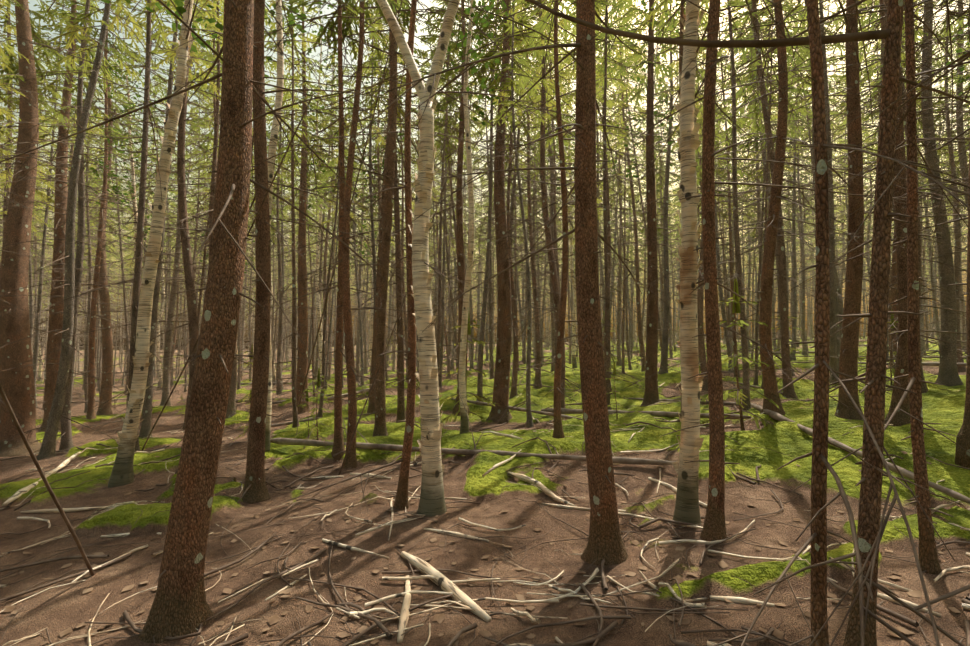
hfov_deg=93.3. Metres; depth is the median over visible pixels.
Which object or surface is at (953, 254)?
spruce tree
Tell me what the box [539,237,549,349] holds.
spruce tree
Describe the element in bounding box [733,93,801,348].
spruce tree
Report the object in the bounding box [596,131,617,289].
spruce tree
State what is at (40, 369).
birch tree
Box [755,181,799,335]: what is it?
spruce tree
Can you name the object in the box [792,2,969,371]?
spruce tree
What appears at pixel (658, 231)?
spruce tree
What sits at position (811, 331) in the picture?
spruce tree
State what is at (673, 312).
spruce tree
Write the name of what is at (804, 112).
spruce tree
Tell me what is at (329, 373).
spruce tree
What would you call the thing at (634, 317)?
spruce tree
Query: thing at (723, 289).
spruce tree
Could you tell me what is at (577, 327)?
spruce tree
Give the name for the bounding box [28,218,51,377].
spruce tree
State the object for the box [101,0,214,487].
tree
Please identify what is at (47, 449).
spruce tree
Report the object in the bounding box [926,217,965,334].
spruce tree
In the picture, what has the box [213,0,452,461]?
tree
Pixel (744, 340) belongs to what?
spruce tree
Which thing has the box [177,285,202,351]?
spruce tree
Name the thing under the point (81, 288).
spruce tree
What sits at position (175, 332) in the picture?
spruce tree
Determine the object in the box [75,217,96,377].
spruce tree
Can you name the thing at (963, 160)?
spruce tree
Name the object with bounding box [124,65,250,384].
spruce tree
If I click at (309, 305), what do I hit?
spruce tree
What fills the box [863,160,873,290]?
birch tree
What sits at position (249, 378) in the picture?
tree sapling
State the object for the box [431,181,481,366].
spruce tree
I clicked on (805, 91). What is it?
spruce tree
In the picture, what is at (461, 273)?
tree
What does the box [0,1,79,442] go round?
spruce tree
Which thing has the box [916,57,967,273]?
spruce tree
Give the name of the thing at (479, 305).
spruce tree
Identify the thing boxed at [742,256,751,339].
spruce tree
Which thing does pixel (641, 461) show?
fallen logs
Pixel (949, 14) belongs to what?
spruce tree
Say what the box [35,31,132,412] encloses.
spruce tree
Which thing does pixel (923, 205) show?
spruce tree
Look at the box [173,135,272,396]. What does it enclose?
spruce tree
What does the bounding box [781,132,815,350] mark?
spruce tree
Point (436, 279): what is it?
spruce tree
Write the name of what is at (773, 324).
spruce tree
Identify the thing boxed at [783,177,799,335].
spruce tree
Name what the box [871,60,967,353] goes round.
spruce tree
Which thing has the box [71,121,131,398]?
spruce tree
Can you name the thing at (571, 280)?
spruce tree
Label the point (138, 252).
spruce tree
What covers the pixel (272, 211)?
spruce tree
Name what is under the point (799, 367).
tree sapling
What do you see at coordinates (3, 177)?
spruce tree
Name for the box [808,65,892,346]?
spruce tree
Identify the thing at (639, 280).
spruce tree
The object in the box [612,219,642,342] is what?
spruce tree
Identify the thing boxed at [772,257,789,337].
spruce tree
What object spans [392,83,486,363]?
spruce tree
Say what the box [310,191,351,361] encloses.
spruce tree
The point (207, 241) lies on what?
spruce tree
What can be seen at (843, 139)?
spruce tree
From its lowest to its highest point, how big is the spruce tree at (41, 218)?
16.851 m
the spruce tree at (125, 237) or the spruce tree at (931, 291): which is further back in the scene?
the spruce tree at (931, 291)
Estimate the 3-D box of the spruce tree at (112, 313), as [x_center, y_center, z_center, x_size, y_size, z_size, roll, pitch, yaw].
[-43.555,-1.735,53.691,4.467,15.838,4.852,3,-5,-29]
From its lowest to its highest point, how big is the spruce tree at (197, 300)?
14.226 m
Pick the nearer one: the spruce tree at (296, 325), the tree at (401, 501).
the tree at (401, 501)
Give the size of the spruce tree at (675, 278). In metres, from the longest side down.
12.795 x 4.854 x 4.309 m
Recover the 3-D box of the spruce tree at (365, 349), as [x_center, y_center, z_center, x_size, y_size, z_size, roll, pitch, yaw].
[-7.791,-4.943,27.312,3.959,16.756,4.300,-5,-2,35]
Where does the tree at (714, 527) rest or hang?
on the ground
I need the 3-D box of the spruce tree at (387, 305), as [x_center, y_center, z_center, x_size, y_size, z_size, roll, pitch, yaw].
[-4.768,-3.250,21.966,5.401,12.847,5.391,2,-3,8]
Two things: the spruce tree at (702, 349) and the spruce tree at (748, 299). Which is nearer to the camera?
the spruce tree at (702, 349)
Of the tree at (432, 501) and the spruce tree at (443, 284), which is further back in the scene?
the spruce tree at (443, 284)
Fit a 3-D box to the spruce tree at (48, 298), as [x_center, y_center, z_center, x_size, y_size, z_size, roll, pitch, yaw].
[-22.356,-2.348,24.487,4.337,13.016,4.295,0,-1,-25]
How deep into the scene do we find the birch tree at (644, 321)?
28.25 m
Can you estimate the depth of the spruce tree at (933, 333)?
32.34 m
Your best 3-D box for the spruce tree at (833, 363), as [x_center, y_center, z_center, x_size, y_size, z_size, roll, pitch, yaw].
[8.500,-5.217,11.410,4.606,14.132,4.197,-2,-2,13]
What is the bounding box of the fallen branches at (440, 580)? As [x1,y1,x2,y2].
[2,382,963,642]
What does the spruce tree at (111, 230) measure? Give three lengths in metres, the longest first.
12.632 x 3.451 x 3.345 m
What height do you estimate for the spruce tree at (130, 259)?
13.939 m
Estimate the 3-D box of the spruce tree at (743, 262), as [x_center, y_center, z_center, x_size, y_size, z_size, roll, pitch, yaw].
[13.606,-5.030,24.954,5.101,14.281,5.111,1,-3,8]
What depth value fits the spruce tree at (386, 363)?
20.11 m
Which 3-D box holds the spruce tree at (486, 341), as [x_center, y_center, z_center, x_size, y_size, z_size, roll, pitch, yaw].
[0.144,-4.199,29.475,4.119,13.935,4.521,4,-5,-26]
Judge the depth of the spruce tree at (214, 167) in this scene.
9.66 m
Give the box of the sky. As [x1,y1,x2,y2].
[0,0,969,349]
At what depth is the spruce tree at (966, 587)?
1.96 m
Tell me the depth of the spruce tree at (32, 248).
19.73 m
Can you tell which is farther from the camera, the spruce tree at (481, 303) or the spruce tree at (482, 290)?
the spruce tree at (481, 303)
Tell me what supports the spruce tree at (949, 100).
on the ground
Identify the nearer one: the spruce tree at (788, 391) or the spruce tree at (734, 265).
the spruce tree at (788, 391)
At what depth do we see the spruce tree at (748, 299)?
28.56 m
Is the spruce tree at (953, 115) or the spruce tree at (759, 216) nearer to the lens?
the spruce tree at (953, 115)
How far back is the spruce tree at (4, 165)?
22.71 m
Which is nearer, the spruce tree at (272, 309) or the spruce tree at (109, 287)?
the spruce tree at (109, 287)
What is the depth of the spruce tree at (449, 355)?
19.76 m
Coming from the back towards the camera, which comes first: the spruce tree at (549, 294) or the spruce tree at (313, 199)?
the spruce tree at (549, 294)
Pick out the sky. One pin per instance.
(31, 3)
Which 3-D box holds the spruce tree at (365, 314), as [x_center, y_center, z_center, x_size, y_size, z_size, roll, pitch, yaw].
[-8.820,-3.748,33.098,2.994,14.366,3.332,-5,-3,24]
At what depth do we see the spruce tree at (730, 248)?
14.02 m
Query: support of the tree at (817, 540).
on the ground
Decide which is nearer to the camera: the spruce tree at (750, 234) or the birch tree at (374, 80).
the birch tree at (374, 80)
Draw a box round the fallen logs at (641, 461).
[73,345,969,503]
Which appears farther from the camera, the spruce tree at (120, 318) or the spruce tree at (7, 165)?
the spruce tree at (120, 318)
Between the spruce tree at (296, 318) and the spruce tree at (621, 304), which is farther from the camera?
the spruce tree at (621, 304)
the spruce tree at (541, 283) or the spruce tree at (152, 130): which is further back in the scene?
the spruce tree at (541, 283)
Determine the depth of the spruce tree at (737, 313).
49.70 m
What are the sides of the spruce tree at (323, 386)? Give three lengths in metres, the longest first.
10.628 x 4.242 x 4.234 m
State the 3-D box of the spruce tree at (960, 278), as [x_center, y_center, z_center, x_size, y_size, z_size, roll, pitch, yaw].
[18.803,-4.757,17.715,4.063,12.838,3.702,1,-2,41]
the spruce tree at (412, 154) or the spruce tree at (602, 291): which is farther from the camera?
the spruce tree at (602, 291)
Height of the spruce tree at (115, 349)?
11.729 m
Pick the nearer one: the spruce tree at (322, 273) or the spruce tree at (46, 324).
the spruce tree at (322, 273)
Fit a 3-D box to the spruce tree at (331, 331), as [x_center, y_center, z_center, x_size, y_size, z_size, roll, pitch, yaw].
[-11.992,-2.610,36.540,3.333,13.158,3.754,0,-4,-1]
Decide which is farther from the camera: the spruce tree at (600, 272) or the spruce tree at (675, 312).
the spruce tree at (675, 312)
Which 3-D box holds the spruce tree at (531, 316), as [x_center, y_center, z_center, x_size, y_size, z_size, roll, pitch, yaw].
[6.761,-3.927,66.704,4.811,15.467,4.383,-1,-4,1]
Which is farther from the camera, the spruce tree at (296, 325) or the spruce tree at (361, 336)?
the spruce tree at (296, 325)
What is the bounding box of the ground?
[0,336,969,645]
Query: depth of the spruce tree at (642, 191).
31.72 m
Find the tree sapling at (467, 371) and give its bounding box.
[439,311,499,422]
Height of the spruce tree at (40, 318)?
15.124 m
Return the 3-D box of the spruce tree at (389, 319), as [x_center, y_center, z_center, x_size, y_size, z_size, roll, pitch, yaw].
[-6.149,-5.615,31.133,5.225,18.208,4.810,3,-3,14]
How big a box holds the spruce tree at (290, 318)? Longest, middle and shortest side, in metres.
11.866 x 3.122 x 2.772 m
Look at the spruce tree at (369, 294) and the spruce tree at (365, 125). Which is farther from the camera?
the spruce tree at (369, 294)
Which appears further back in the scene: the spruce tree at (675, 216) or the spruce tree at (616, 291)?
the spruce tree at (616, 291)
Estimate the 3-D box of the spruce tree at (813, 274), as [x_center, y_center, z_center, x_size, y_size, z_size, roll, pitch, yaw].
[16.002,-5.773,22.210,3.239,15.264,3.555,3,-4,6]
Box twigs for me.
[0,380,969,645]
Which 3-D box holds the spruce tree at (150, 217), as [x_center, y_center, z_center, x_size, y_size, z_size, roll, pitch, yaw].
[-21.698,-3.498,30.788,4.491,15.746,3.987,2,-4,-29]
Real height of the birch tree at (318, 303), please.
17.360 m
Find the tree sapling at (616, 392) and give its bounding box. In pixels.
[605,362,629,418]
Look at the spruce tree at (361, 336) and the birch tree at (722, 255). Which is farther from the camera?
the birch tree at (722, 255)
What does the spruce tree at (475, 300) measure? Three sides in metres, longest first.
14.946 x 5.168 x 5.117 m
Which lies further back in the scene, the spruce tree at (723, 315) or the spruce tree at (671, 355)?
the spruce tree at (671, 355)
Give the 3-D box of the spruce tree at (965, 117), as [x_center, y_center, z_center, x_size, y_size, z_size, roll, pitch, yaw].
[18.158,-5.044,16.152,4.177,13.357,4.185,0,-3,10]
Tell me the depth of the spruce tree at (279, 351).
16.37 m
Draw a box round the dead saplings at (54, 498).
[0,0,462,575]
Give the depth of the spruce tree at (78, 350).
55.70 m
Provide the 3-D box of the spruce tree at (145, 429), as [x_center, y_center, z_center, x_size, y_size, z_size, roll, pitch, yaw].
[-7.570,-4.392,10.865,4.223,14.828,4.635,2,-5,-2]
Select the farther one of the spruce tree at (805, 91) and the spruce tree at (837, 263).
the spruce tree at (837, 263)
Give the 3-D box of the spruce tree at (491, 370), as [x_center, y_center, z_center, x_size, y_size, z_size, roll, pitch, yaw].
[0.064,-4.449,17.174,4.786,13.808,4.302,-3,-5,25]
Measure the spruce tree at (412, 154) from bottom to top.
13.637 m
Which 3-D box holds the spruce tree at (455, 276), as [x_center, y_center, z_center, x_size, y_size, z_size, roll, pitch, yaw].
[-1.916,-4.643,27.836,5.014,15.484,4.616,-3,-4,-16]
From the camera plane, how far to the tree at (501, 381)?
10.27 m
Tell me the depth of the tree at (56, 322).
11.84 m
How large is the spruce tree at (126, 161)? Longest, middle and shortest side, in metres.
11.793 x 4.654 x 4.609 m
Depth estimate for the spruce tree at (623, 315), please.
15.00 m
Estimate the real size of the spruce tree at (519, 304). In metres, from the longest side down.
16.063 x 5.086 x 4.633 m
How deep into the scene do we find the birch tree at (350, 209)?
27.14 m
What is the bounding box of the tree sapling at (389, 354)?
[386,339,396,369]
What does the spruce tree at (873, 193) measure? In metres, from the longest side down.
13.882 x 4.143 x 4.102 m
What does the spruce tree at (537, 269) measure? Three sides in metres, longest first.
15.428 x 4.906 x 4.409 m
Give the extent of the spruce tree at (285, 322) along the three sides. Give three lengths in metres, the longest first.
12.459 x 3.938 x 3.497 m
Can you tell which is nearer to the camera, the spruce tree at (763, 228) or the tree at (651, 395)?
the tree at (651, 395)
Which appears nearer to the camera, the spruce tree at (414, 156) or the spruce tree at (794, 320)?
the spruce tree at (794, 320)
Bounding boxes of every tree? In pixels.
[0,0,68,302]
[0,0,114,402]
[0,0,125,456]
[0,0,144,432]
[0,0,172,418]
[0,0,178,459]
[0,0,200,453]
[0,0,416,642]
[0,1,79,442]
[0,19,56,417]
[0,23,117,396]
[0,62,43,222]
[0,87,89,211]
[0,99,49,392]
[0,104,54,380]
[0,112,46,319]
[0,129,53,406]
[0,220,48,377]
[1,49,131,411]
[1,99,54,359]
[1,191,49,386]
[2,0,129,402]
[7,5,208,430]
[16,0,219,451]
[27,0,301,447]
[28,17,177,414]
[28,217,53,376]
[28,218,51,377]
[28,238,49,357]
[31,127,119,404]
[32,45,176,406]
[32,175,46,380]
[33,152,120,400]
[33,166,52,326]
[33,168,115,339]
[33,251,47,348]
[35,0,253,438]
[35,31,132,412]
[38,135,134,384]
[38,139,115,384]
[41,263,51,372]
[45,119,142,405]
[45,155,126,389]
[50,121,129,390]
[71,34,157,410]
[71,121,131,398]
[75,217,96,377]
[75,262,86,376]
[76,190,133,390]
[76,258,92,377]
[77,2,251,405]
[77,282,84,372]
[81,137,133,376]
[81,212,126,356]
[84,106,204,399]
[90,59,204,381]
[91,117,197,393]
[100,245,127,369]
[100,294,125,367]
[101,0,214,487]
[107,212,129,366]
[108,214,131,384]
[109,195,143,385]
[111,168,165,393]
[111,202,164,330]
[111,240,129,371]
[111,264,125,369]
[112,220,148,357]
[113,254,126,367]
[117,202,142,374]
[118,0,336,418]
[119,222,143,374]
[121,183,172,375]
[124,0,301,435]
[124,0,303,412]
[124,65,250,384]
[131,47,281,429]
[131,106,206,399]
[133,135,194,390]
[135,19,290,383]
[142,186,179,377]
[143,0,382,438]
[153,0,398,503]
[154,271,176,375]
[155,147,206,391]
[155,196,179,376]
[156,165,196,385]
[157,304,167,369]
[159,230,185,356]
[161,113,251,377]
[161,203,199,379]
[164,168,208,384]
[164,249,192,375]
[165,170,208,377]
[166,97,283,386]
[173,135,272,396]
[173,244,202,374]
[175,0,311,451]
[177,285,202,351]
[178,103,273,369]
[182,226,208,344]
[183,148,286,389]
[191,127,255,388]
[191,140,255,272]
[191,221,253,384]
[199,158,273,365]
[205,0,491,468]
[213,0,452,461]
[236,132,307,380]
[236,178,254,375]
[237,236,254,378]
[237,269,254,351]
[238,27,337,394]
[241,90,291,379]
[241,114,288,349]
[242,237,254,368]
[243,102,316,389]
[243,221,285,351]
[243,253,255,356]
[245,125,282,384]
[245,128,314,387]
[246,165,297,377]
[247,1,377,413]
[250,20,393,416]
[251,72,337,380]
[264,0,516,443]
[271,52,367,384]
[271,153,306,361]
[272,235,296,371]
[274,100,337,395]
[274,226,309,362]
[275,144,314,365]
[275,156,337,372]
[275,175,315,373]
[275,196,330,376]
[275,222,291,360]
[277,234,297,367]
[278,0,567,512]
[278,55,374,379]
[284,168,331,369]
[285,0,338,389]
[285,0,498,422]
[285,92,351,372]
[288,202,322,368]
[289,191,321,337]
[307,129,369,379]
[308,5,455,412]
[308,175,362,372]
[308,249,322,364]
[310,117,366,388]
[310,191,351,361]
[311,203,336,333]
[315,109,400,385]
[317,0,418,382]
[321,97,401,381]
[321,211,353,367]
[323,129,363,263]
[324,112,370,387]
[332,44,463,381]
[334,0,429,394]
[335,10,428,356]
[336,221,368,360]
[344,0,676,564]
[344,101,377,373]
[344,202,371,364]
[350,168,392,378]
[350,183,371,365]
[350,212,368,351]
[354,125,383,379]
[354,142,437,368]
[354,159,392,368]
[358,125,405,379]
[362,180,406,376]
[365,119,413,367]
[365,235,388,357]
[367,102,401,375]
[369,158,406,370]
[370,1,514,393]
[371,0,525,386]
[371,213,405,359]
[373,0,535,415]
[377,0,459,516]
[380,0,505,394]
[383,0,573,405]
[386,222,405,359]
[389,73,464,381]
[389,159,417,365]
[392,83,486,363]
[393,93,445,333]
[399,15,487,362]
[400,59,477,364]
[411,0,620,428]
[415,0,575,423]
[429,157,467,368]
[429,180,446,327]
[430,122,487,369]
[430,211,447,351]
[431,71,487,378]
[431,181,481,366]
[434,214,457,351]
[436,38,537,378]
[437,156,484,365]
[437,169,477,366]
[438,0,682,438]
[443,0,513,433]
[444,76,493,370]
[445,163,485,351]
[446,214,495,353]
[451,3,617,388]
[452,0,553,398]
[456,0,569,379]
[457,188,483,304]
[457,219,482,359]
[464,134,494,369]
[465,0,613,407]
[469,152,496,360]
[472,114,522,372]
[472,192,489,360]
[472,225,492,338]
[473,209,497,337]
[473,236,485,352]
[474,143,520,360]
[475,108,533,333]
[475,258,484,324]
[476,121,545,361]
[476,212,497,347]
[479,83,547,370]
[480,21,639,371]
[481,185,524,356]
[482,55,573,369]
[496,197,522,354]
[497,210,531,347]
[507,20,612,371]
[510,0,668,398]
[510,152,545,363]
[512,22,598,364]
[512,93,573,362]
[513,223,526,348]
[514,121,561,355]
[514,163,536,352]
[517,63,571,366]
[517,138,561,347]
[517,197,540,354]
[518,116,573,357]
[519,0,625,392]
[519,171,549,354]
[520,245,541,346]
[524,7,675,377]
[527,0,969,645]
[530,213,560,340]
[531,130,613,363]
[535,0,675,409]
[538,152,574,260]
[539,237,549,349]
[541,147,603,349]
[542,0,677,393]
[542,191,561,329]
[542,257,550,347]
[546,179,576,352]
[547,1,576,368]
[558,114,600,360]
[560,13,640,364]
[560,225,578,356]
[570,126,646,364]
[574,0,754,406]
[574,106,618,335]
[595,0,788,418]
[596,0,680,362]
[596,0,969,543]
[596,27,679,372]
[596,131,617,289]
[598,0,679,371]
[598,147,646,355]
[598,148,646,356]
[599,52,659,365]
[599,171,629,351]
[600,0,749,373]
[600,90,662,369]
[600,171,633,340]
[601,101,643,328]
[601,233,628,323]
[603,177,634,346]
[607,0,969,574]
[608,0,679,219]
[610,137,660,345]
[610,253,617,345]
[611,106,679,355]
[611,173,660,358]
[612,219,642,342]
[612,251,622,335]
[614,0,942,414]
[616,220,629,344]
[618,75,679,350]
[627,197,646,346]
[628,128,678,351]
[628,246,641,345]
[629,157,677,345]
[633,145,678,366]
[634,253,643,320]
[635,0,870,398]
[635,85,680,357]
[637,120,677,349]
[638,135,700,354]
[639,0,835,409]
[640,0,777,390]
[640,198,676,345]
[646,50,740,367]
[646,199,678,345]
[654,16,731,192]
[656,30,767,372]
[658,129,697,350]
[659,212,678,344]
[659,230,677,341]
[660,179,705,330]
[660,202,680,344]
[663,0,790,400]
[668,50,755,351]
[668,135,733,340]
[668,186,699,338]
[669,94,763,354]
[670,231,680,340]
[671,0,705,525]
[671,209,680,344]
[672,127,748,336]
[673,0,796,377]
[675,132,756,348]
[696,0,864,375]
[697,130,758,350]
[713,0,969,645]
[715,0,844,385]
[715,0,864,388]
[715,113,750,312]
[716,109,757,349]
[718,2,810,351]
[719,104,788,347]
[719,151,754,342]
[720,0,964,419]
[720,223,747,343]
[721,18,815,359]
[721,165,758,344]
[723,140,787,360]
[724,83,814,343]
[724,122,782,347]
[727,234,750,341]
[728,0,921,368]
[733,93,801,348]
[735,0,969,392]
[736,206,755,315]
[737,0,969,425]
[740,182,761,345]
[741,70,811,354]
[741,147,775,330]
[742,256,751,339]
[743,18,872,360]
[744,84,813,351]
[744,192,772,340]
[744,253,760,340]
[745,0,877,345]
[746,0,952,382]
[750,49,845,354]
[751,100,812,337]
[753,165,813,348]
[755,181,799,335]
[760,0,870,361]
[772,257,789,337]
[774,163,815,338]
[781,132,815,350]
[783,0,969,385]
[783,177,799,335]
[784,86,846,349]
[785,159,841,343]
[786,173,865,344]
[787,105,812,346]
[788,0,967,375]
[789,162,814,340]
[790,3,928,357]
[791,55,865,278]
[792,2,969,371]
[796,50,893,351]
[797,203,815,316]
[797,208,815,336]
[797,219,814,337]
[805,170,840,304]
[805,201,841,309]
[805,222,814,339]
[805,252,813,336]
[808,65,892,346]
[808,102,866,300]
[811,177,871,344]
[818,0,969,610]
[832,1,965,353]
[834,0,956,368]
[834,46,964,357]
[834,190,846,308]
[835,2,951,361]
[835,119,865,300]
[835,198,865,283]
[836,0,969,467]
[836,15,964,355]
[839,107,875,336]
[844,251,867,339]
[861,193,871,338]
[861,232,870,330]
[862,0,969,372]
[862,163,892,334]
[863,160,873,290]
[864,186,939,277]
[865,74,966,352]
[866,0,969,297]
[867,43,966,359]
[868,0,969,346]
[869,38,965,354]
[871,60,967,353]
[891,55,965,349]
[891,94,966,326]
[892,24,969,348]
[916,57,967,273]
[917,0,969,281]
[920,40,969,134]
[920,58,969,353]
[921,105,968,207]
[921,158,966,322]
[922,107,966,335]
[922,124,965,337]
[922,208,952,335]
[922,219,937,335]
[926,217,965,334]
[927,20,969,292]
[928,233,937,333]
[929,0,967,41]
[929,133,967,343]
[942,25,969,95]
[942,132,966,315]
[946,0,969,172]
[946,126,969,239]
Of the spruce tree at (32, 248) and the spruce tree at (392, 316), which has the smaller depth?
the spruce tree at (32, 248)
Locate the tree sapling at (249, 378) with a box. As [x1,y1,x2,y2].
[238,344,252,410]
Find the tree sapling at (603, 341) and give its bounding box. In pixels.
[601,311,618,367]
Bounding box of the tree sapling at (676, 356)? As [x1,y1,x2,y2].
[668,318,698,371]
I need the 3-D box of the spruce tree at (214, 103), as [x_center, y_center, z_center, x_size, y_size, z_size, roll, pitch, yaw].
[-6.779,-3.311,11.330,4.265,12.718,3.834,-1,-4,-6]
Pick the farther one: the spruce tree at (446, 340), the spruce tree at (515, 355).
the spruce tree at (446, 340)
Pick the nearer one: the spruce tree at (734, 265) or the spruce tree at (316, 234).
the spruce tree at (316, 234)
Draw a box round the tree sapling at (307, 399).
[294,388,319,439]
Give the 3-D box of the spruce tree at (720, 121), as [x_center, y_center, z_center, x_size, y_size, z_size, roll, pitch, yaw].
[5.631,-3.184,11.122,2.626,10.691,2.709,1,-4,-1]
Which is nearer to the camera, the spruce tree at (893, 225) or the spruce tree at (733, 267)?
the spruce tree at (893, 225)
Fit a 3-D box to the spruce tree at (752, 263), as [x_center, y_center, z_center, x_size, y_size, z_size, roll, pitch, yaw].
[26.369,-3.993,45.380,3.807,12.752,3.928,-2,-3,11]
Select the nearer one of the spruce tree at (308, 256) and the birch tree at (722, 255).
the spruce tree at (308, 256)
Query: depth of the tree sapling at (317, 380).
7.91 m
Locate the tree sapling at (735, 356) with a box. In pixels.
[701,279,780,430]
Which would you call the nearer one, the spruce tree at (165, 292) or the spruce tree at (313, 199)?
the spruce tree at (313, 199)
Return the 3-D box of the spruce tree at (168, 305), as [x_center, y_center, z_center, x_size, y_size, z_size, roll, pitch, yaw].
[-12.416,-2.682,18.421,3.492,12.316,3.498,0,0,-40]
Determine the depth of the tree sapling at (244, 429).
10.07 m
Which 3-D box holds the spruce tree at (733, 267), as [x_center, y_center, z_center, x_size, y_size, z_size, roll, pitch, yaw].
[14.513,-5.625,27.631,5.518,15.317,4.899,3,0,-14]
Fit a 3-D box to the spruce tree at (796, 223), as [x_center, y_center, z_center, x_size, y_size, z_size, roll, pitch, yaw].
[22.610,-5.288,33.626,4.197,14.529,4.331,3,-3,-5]
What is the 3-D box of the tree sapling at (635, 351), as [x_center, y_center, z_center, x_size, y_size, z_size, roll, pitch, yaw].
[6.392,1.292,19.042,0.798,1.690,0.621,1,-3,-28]
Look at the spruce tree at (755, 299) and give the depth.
41.15 m
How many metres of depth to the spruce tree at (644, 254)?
24.64 m
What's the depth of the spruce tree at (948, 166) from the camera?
27.66 m
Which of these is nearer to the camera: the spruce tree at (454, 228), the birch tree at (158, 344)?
the spruce tree at (454, 228)
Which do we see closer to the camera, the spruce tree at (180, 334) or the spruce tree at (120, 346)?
the spruce tree at (180, 334)
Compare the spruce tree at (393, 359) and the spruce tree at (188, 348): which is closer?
the spruce tree at (393, 359)
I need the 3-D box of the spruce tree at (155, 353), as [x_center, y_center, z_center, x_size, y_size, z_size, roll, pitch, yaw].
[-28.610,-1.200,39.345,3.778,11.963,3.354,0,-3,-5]
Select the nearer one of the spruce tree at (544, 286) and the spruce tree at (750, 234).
the spruce tree at (544, 286)
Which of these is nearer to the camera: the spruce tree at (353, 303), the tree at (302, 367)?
the tree at (302, 367)
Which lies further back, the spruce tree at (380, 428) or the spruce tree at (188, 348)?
the spruce tree at (188, 348)
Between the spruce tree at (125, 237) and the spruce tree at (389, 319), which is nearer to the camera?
the spruce tree at (125, 237)
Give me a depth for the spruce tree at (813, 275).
45.69 m
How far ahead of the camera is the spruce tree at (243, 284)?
23.90 m
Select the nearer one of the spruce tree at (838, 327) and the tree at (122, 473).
the tree at (122, 473)
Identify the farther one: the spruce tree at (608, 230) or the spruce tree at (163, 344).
the spruce tree at (163, 344)
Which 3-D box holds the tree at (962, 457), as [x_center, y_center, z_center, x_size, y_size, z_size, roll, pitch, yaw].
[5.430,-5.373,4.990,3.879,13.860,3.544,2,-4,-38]
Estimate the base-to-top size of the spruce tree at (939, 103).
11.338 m
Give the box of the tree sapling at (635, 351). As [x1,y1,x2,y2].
[631,337,640,367]
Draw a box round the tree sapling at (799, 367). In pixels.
[761,316,813,386]
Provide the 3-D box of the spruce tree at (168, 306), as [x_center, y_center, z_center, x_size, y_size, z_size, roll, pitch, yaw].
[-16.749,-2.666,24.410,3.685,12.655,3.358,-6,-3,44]
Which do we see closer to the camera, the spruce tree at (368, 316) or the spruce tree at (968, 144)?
the spruce tree at (968, 144)
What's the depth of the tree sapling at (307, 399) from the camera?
8.62 m
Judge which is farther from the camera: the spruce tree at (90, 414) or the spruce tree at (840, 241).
the spruce tree at (840, 241)
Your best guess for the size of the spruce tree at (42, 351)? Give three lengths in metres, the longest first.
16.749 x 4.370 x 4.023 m
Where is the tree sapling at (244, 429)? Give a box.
[233,389,251,440]
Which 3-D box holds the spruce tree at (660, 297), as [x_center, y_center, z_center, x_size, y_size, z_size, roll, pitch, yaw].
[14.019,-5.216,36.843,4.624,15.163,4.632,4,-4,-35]
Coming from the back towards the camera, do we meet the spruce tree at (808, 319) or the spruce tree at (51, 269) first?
the spruce tree at (808, 319)
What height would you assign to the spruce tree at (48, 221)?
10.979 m
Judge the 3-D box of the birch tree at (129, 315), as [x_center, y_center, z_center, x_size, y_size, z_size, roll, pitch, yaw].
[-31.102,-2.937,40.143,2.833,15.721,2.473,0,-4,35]
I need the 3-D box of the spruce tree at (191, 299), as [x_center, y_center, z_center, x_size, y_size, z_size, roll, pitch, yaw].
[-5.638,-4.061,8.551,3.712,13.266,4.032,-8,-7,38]
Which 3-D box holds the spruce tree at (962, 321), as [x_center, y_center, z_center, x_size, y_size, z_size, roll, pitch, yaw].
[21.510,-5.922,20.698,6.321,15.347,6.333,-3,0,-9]
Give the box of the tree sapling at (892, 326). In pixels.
[886,310,897,385]
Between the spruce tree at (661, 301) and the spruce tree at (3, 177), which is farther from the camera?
the spruce tree at (661, 301)
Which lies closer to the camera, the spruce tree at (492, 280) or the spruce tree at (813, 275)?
the spruce tree at (492, 280)
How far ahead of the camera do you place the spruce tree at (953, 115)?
9.97 m
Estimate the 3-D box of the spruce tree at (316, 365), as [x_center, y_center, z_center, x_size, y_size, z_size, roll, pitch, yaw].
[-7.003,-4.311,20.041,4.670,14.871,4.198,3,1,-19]
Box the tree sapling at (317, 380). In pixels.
[303,368,333,446]
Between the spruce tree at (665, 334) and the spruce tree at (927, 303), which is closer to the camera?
the spruce tree at (665, 334)
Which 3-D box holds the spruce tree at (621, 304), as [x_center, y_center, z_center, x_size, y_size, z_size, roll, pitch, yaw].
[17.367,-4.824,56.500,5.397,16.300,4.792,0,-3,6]
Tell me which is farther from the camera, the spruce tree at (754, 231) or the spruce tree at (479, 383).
the spruce tree at (754, 231)
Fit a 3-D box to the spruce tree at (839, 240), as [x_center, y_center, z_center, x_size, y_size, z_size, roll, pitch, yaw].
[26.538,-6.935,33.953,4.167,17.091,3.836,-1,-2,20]
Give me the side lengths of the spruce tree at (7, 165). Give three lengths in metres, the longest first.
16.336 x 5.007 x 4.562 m
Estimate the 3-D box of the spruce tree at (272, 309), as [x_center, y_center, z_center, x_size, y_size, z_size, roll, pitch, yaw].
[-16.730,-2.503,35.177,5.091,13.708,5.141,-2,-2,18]
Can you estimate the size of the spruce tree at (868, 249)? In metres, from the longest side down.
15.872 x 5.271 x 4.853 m
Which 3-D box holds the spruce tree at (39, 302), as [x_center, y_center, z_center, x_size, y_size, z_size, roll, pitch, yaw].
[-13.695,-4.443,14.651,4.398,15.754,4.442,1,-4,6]
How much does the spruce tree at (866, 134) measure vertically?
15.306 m

